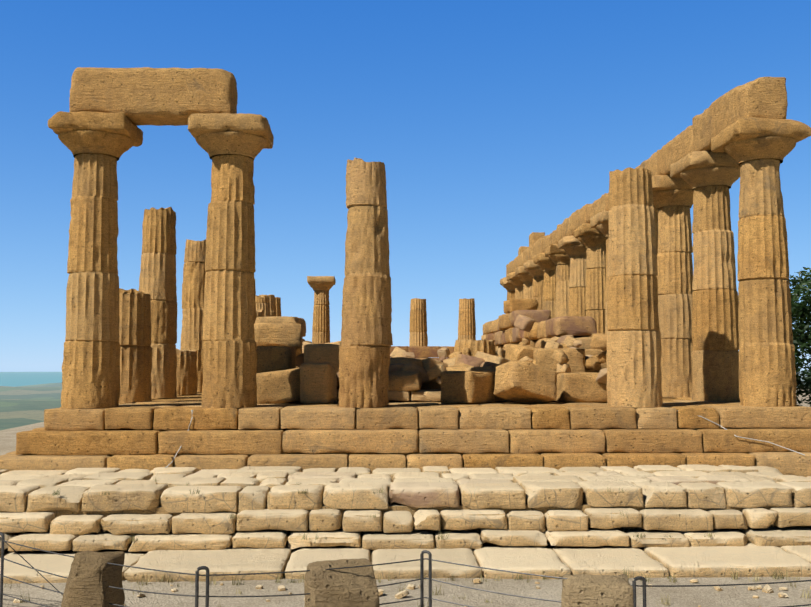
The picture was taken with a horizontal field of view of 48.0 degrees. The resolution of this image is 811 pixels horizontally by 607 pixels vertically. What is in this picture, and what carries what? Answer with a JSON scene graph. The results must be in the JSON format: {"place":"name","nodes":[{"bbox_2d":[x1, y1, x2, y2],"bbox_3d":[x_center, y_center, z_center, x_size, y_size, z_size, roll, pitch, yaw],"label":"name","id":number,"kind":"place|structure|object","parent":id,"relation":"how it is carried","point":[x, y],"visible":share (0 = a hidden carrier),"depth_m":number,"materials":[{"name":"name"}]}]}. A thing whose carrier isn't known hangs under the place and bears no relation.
{"place":"outdoors","nodes":[
{"label":"outdoors","id":0,"kind":"place"},
{"bbox_2d":[0,372,61,386],"bbox_3d":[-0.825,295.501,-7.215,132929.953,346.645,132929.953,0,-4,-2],"label":"sea","id":1,"kind":"structure","parent":0,"point":[13,379],"depth_m":9227.54,"materials":[{"name":"teal liquid"}]},
{"bbox_2d":[0,371,810,606],"bbox_3d":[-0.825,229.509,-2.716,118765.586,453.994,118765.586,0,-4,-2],"label":"ground","id":2,"kind":"structure","parent":0,"point":[22,408],"depth_m":12.85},
{"bbox_2d":[61,551,633,606],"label":"stone blocks","id":3,"kind":"structure","parent":2,"relation":"on","point":[93,576],"depth_m":10.20,"materials":[{"name":"brown stone"}]},
{"bbox_2d":[0,464,810,583],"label":"stone steps","id":4,"kind":"structure","parent":2,"relation":"on","point":[548,521],"depth_m":15.40,"materials":[{"name":"stone"}]},
{"bbox_2d":[0,392,810,476],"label":"temple platform","id":5,"kind":"structure","parent":4,"relation":"on","point":[155,433],"depth_m":19.75,"materials":[{"name":"stone"}]},
{"bbox_2d":[48,111,810,407],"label":"columns","id":6,"kind":"structure","parent":5,"relation":"on","point":[670,321],"depth_m":20.88,"materials":[{"name":"stone"}]},
{"bbox_2d":[69,67,787,276],"bbox_3d":[-0.045,-3.828,39.889,16.506,1.834,38.227,0,-4,-2],"label":"architrave","id":7,"kind":"object","parent":6,"relation":"on","point":[173,96],"visible":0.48,"depth_m":20.71,"materials":[{"name":"stone"}]},
{"bbox_2d":[254,298,606,403],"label":"cella ruins","id":8,"kind":"object","parent":5,"relation":"on","point":[541,357],"visible":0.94,"depth_m":23.79,"materials":[{"name":"stone"}]},
{"bbox_2d":[165,410,804,467],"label":"cables","id":9,"kind":"object","parent":5,"relation":"attached to","point":[699,416],"visible":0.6,"depth_m":19.81,"materials":[{"name":"grey plastic"}]},
{"bbox_2d":[0,532,810,606],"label":"fence","id":10,"kind":"object","parent":2,"relation":"on","point":[421,579],"visible":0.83,"depth_m":10.24,"materials":[{"name":"metal"}]},
{"bbox_2d":[0,477,810,606],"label":"pebbles","id":11,"kind":"object","parent":2,"relation":"on","point":[438,537],"visible":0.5,"depth_m":13.41,"materials":[{"name":"beige stone"}]},
{"bbox_2d":[13,578,810,606],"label":"rubble stones","id":12,"kind":"object","parent":2,"relation":"on","point":[767,588],"visible":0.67,"depth_m":12.82,"materials":[{"name":"beige stone"}]},
{"bbox_2d":[788,267,810,406],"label":"tree","id":13,"kind":"object","parent":2,"relation":"on","point":[800,312],"visible":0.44,"depth_m":31.76,"materials":[{"name":"green plant"}]},
{"bbox_2d":[0,0,810,371],"label":"sky","id":14,"kind":"structure","parent":0,"point":[491,123],"materials":[{"name":"blue"}]}
]}

